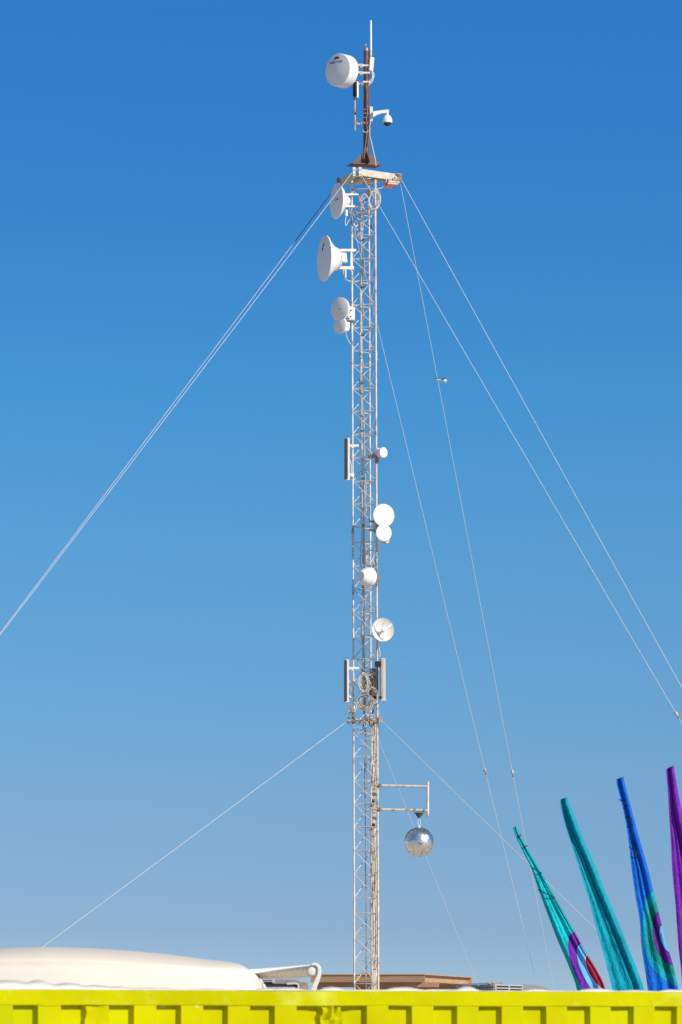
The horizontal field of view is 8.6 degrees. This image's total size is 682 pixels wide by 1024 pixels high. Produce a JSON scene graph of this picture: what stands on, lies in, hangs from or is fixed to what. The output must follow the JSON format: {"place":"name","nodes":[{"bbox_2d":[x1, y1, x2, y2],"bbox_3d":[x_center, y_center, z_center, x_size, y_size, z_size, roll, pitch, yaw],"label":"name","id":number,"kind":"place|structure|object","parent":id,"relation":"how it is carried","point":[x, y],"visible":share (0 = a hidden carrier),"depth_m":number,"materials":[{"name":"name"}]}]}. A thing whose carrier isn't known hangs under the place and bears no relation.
{"place":"outdoors","nodes":[
{"label":"outdoors","id":0,"kind":"place"},
{"bbox_2d":[0,0,681,990],"label":"sky","id":1,"kind":"structure","parent":0,"point":[160,160],"materials":[{"name":"blue"}]},
{"bbox_2d":[311,974,472,989],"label":"timber platform","id":2,"kind":"structure","parent":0,"point":[422,981],"depth_m":94.95,"materials":[{"name":"brown wood"}]},
{"bbox_2d":[249,963,548,990],"bbox_3d":[0.338,5.353,38.694,2.901,2.858,14.235,0,-7,-4],"label":"motorhome","id":3,"kind":"object","parent":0,"point":[264,975],"visible":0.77,"depth_m":35.34,"materials":[{"name":"paint"}]},
{"label":"ground","id":4,"kind":"structure","parent":0,"visible":0},
{"bbox_2d":[0,947,265,989],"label":"camper","id":5,"kind":"object","parent":4,"relation":"on","point":[104,967],"visible":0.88,"depth_m":29.39,"materials":[{"name":"paint"}]},
{"bbox_2d":[0,990,681,1023],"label":"shipping container","id":6,"kind":"object","parent":4,"relation":"on","point":[205,1007],"visible":1,"depth_m":25.64,"materials":[{"name":"yellow metal"}]},
{"bbox_2d":[0,980,681,991],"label":"roof tarp","id":7,"kind":"object","parent":6,"relation":"on","point":[22,985],"visible":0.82,"depth_m":25.39,"materials":[{"name":"white fabric"}]},
{"bbox_2d":[336,167,401,989],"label":"radio mast","id":8,"kind":"object","parent":4,"relation":"on","point":[371,177],"visible":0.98,"depth_m":84.50,"materials":[{"name":"metal"}]},
{"bbox_2d":[0,194,330,632],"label":"guy wire","id":9,"kind":"object","parent":8,"relation":"attached to","point":[166,412],"visible":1,"depth_m":84.85,"materials":[{"name":"metal"}]},
{"bbox_2d":[0,173,351,634],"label":"guy wire","id":10,"kind":"object","parent":8,"relation":"attached to","point":[175,404],"visible":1,"depth_m":83.94,"materials":[{"name":"metal"}]},
{"bbox_2d":[43,721,346,946],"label":"guy wire","id":11,"kind":"object","parent":8,"relation":"attached to","point":[194,834],"visible":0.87,"depth_m":83.01,"materials":[{"name":"metal"}]},
{"bbox_2d":[317,235,355,281],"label":"dish antenna","id":12,"kind":"object","parent":8,"relation":"attached to","point":[331,258],"visible":1,"depth_m":84.81,"materials":[{"name":"white plastic"}]},
{"bbox_2d":[331,297,355,347],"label":"lobed antenna","id":13,"kind":"object","parent":8,"relation":"attached to","point":[342,309],"visible":1,"depth_m":84.73,"materials":[{"name":"white plastic"}]},
{"bbox_2d":[330,183,357,225],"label":"dish antenna","id":14,"kind":"object","parent":8,"relation":"attached to","point":[339,202],"visible":1,"depth_m":85.04,"materials":[{"name":"white plastic"}]},
{"bbox_2d":[343,660,358,701],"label":"panel antenna","id":15,"kind":"object","parent":8,"relation":"attached to","point":[347,668],"visible":1,"depth_m":84.04,"materials":[{"name":"white paint"}]},
{"bbox_2d":[344,438,358,480],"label":"panel antenna","id":16,"kind":"object","parent":8,"relation":"attached to","point":[347,461],"visible":1,"depth_m":84.51,"materials":[{"name":"white paint"}]},
{"bbox_2d":[347,703,356,717],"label":"square radio","id":17,"kind":"object","parent":8,"relation":"attached to","point":[352,708],"visible":1,"depth_m":83.94,"materials":[{"name":"white plastic"}]},
{"bbox_2d":[359,196,366,717],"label":"cable bundle","id":18,"kind":"object","parent":8,"relation":"attached to","point":[363,462],"visible":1,"depth_m":84.68,"materials":[{"name":"paint"}]},
{"bbox_2d":[355,193,371,238],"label":"cable tangle","id":19,"kind":"object","parent":8,"relation":"attached to","point":[365,221],"visible":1,"depth_m":85.11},
{"bbox_2d":[347,44,380,167],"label":"mast pole","id":20,"kind":"object","parent":8,"relation":"on","point":[369,160],"visible":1,"depth_m":85.34,"materials":[{"name":"brown metal"}]},
{"bbox_2d":[325,53,364,87],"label":"drum antenna","id":21,"kind":"object","parent":20,"relation":"attached to","point":[342,71],"visible":1,"depth_m":85.02,"materials":[{"name":"white plastic"}]},
{"bbox_2d":[351,80,363,130],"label":"slim panel antenna","id":22,"kind":"object","parent":20,"relation":"attached to","point":[356,84],"visible":1,"depth_m":85.28,"materials":[{"name":"metal"}]},
{"bbox_2d":[363,86,375,187],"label":"pole cables","id":23,"kind":"object","parent":20,"relation":"attached to","point":[368,129],"visible":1,"depth_m":85.29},
{"bbox_2d":[368,20,373,84],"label":"whip antenna","id":24,"kind":"object","parent":20,"relation":"attached to","point":[371,62],"visible":1,"depth_m":85.45,"materials":[{"name":"white plastic"}]},
{"bbox_2d":[370,107,391,125],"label":"security camera","id":25,"kind":"object","parent":20,"relation":"attached to","point":[387,120],"visible":1,"depth_m":85.26,"materials":[{"name":"white paint"}]},
{"bbox_2d":[358,672,369,693],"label":"cable coil","id":26,"kind":"object","parent":8,"relation":"hanging from","point":[367,685],"visible":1,"depth_m":83.89,"materials":[{"name":"paint"}]},
{"bbox_2d":[360,194,368,211],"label":"cable coil","id":27,"kind":"object","parent":8,"relation":"hanging from","point":[363,209],"visible":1,"depth_m":85.09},
{"bbox_2d":[363,722,366,988],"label":"single cable","id":28,"kind":"object","parent":8,"relation":"hanging from","point":[365,777],"visible":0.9,"depth_m":83.86,"materials":[{"name":"metal"}]},
{"bbox_2d":[357,694,373,710],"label":"cable coil","id":29,"kind":"object","parent":8,"relation":"hanging from","point":[369,705],"visible":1,"depth_m":83.80,"materials":[{"name":"paint"}]},
{"bbox_2d":[355,702,378,734],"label":"cable tangle","id":30,"kind":"object","parent":8,"relation":"attached to","point":[366,720],"visible":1,"depth_m":83.82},
{"bbox_2d":[359,666,374,707],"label":"cable tangle","id":31,"kind":"object","parent":8,"relation":"attached to","point":[368,683],"visible":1,"depth_m":83.97,"materials":[{"name":"paint"}]},
{"bbox_2d":[357,563,378,586],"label":"cone antenna","id":32,"kind":"object","parent":8,"relation":"attached to","point":[367,576],"visible":1,"depth_m":83.90,"materials":[{"name":"white plastic"}]},
{"bbox_2d":[363,703,374,718],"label":"cable coil","id":33,"kind":"object","parent":8,"relation":"hanging from","point":[369,714],"visible":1,"depth_m":83.98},
{"bbox_2d":[365,548,373,564],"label":"cable coil","id":34,"kind":"object","parent":8,"relation":"hanging from","point":[367,555],"visible":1,"depth_m":84.25,"materials":[{"name":"paint"}]},
{"bbox_2d":[367,547,377,568],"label":"cable tangle","id":35,"kind":"object","parent":8,"relation":"attached to","point":[373,560],"visible":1,"depth_m":84.24,"materials":[{"name":"paint"}]},
{"bbox_2d":[370,718,376,989],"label":"cable bundle","id":36,"kind":"object","parent":8,"relation":"attached to","point":[373,833],"visible":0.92,"depth_m":83.82,"materials":[{"name":"paint"}]},
{"bbox_2d":[368,189,380,210],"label":"cable coil","id":37,"kind":"object","parent":8,"relation":"hanging from","point":[378,200],"visible":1,"depth_m":84.83,"materials":[{"name":"paint"}]},
{"bbox_2d":[369,661,381,698],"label":"equipment box","id":38,"kind":"object","parent":8,"relation":"attached to","point":[373,670],"visible":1,"depth_m":84.06,"materials":[{"name":"black paint"}]},
{"bbox_2d":[366,686,378,704],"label":"cable coil","id":39,"kind":"object","parent":38,"relation":"hanging from","point":[377,697],"visible":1,"depth_m":83.86,"materials":[{"name":"paint"}]},
{"bbox_2d":[368,447,386,462],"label":"round antenna","id":40,"kind":"object","parent":8,"relation":"attached to","point":[381,452],"visible":1,"depth_m":84.28,"materials":[{"name":"white plastic"}]},
{"bbox_2d":[376,658,385,699],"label":"panel antenna","id":41,"kind":"object","parent":8,"relation":"attached to","point":[382,667],"visible":1,"depth_m":83.96,"materials":[{"name":"plastic"}]},
{"bbox_2d":[369,504,393,549],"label":"lobed antenna","id":42,"kind":"object","parent":8,"relation":"attached to","point":[383,516],"visible":1,"depth_m":84.05,"materials":[{"name":"white plastic"}]},
{"bbox_2d":[372,618,393,656],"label":"open dish antenna","id":43,"kind":"object","parent":8,"relation":"attached to","point":[382,629],"visible":1,"depth_m":83.87,"materials":[{"name":"white paint"}]},
{"bbox_2d":[377,176,398,188],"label":"striped lamp","id":44,"kind":"object","parent":8,"relation":"hanging from","point":[391,184],"visible":1,"depth_m":85.13,"materials":[{"name":"metal"}]},
{"bbox_2d":[373,781,428,816],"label":"outrigger bracket","id":45,"kind":"object","parent":8,"relation":"attached to","point":[397,809],"visible":1,"depth_m":83.72,"materials":[{"name":"metal"}]},
{"bbox_2d":[413,808,425,817],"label":"ball motor","id":46,"kind":"object","parent":45,"relation":"attached to","point":[419,814],"visible":1,"depth_m":83.68,"materials":[{"name":"grey metal"}]},
{"bbox_2d":[404,818,433,856],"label":"mirror ball","id":47,"kind":"object","parent":46,"relation":"hanging from","point":[418,840],"visible":1,"depth_m":83.47,"materials":[{"name":"metal"}]},
{"bbox_2d":[378,739,476,980],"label":"guy wire","id":48,"kind":"object","parent":8,"relation":"attached to","point":[427,860],"visible":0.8,"depth_m":87.59,"materials":[{"name":"metal"}]},
{"bbox_2d":[344,187,536,982],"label":"guy wire","id":49,"kind":"object","parent":8,"relation":"attached to","point":[484,770],"visible":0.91,"depth_m":90.35,"materials":[{"name":"metal"}]},
{"bbox_2d":[400,184,553,987],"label":"guy wire","id":50,"kind":"object","parent":8,"relation":"attached to","point":[512,772],"visible":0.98,"depth_m":89.69,"materials":[{"name":"metal"}]},
{"bbox_2d":[383,722,645,977],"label":"guy wire","id":51,"kind":"object","parent":8,"relation":"attached to","point":[497,833],"visible":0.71,"depth_m":82.05,"materials":[{"name":"metal"}]},
{"bbox_2d":[361,175,681,722],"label":"guy wire","id":52,"kind":"object","parent":8,"relation":"attached to","point":[676,714],"visible":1,"depth_m":80.92,"materials":[{"name":"metal"}]},
{"bbox_2d":[402,181,681,687],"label":"guy wire","id":53,"kind":"object","parent":8,"relation":"attached to","point":[543,437],"visible":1,"depth_m":81.82,"materials":[{"name":"metal"}]},
{"bbox_2d":[513,826,605,990],"bbox_3d":[3.062,5.731,49.650,2.346,4.606,0.110,0,-7,0],"label":"tall flag","id":54,"kind":"object","parent":4,"relation":"on","point":[585,973],"visible":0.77,"depth_m":49.79,"materials":[{"name":"teal fabric"}]},
{"bbox_2d":[560,797,643,990],"bbox_3d":[3.419,5.660,50.655,1.936,4.975,0.091,0,-7,0],"label":"tall flag","id":55,"kind":"object","parent":4,"relation":"on","point":[622,971],"visible":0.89,"depth_m":50.78,"materials":[{"name":"teal fabric"}]},
{"bbox_2d":[616,777,677,990],"bbox_3d":[3.775,5.631,51.665,1.263,5.258,0.092,0,-7,0],"label":"tall flag","id":56,"kind":"object","parent":4,"relation":"on","point":[659,970],"visible":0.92,"depth_m":51.78,"materials":[{"name":"blue fabric"}]},
{"bbox_2d":[666,765,681,975],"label":"tall flag","id":57,"kind":"object","parent":4,"relation":"on","point":[675,814],"visible":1,"depth_m":52.88,"materials":[{"name":"purple fabric"}]}
]}

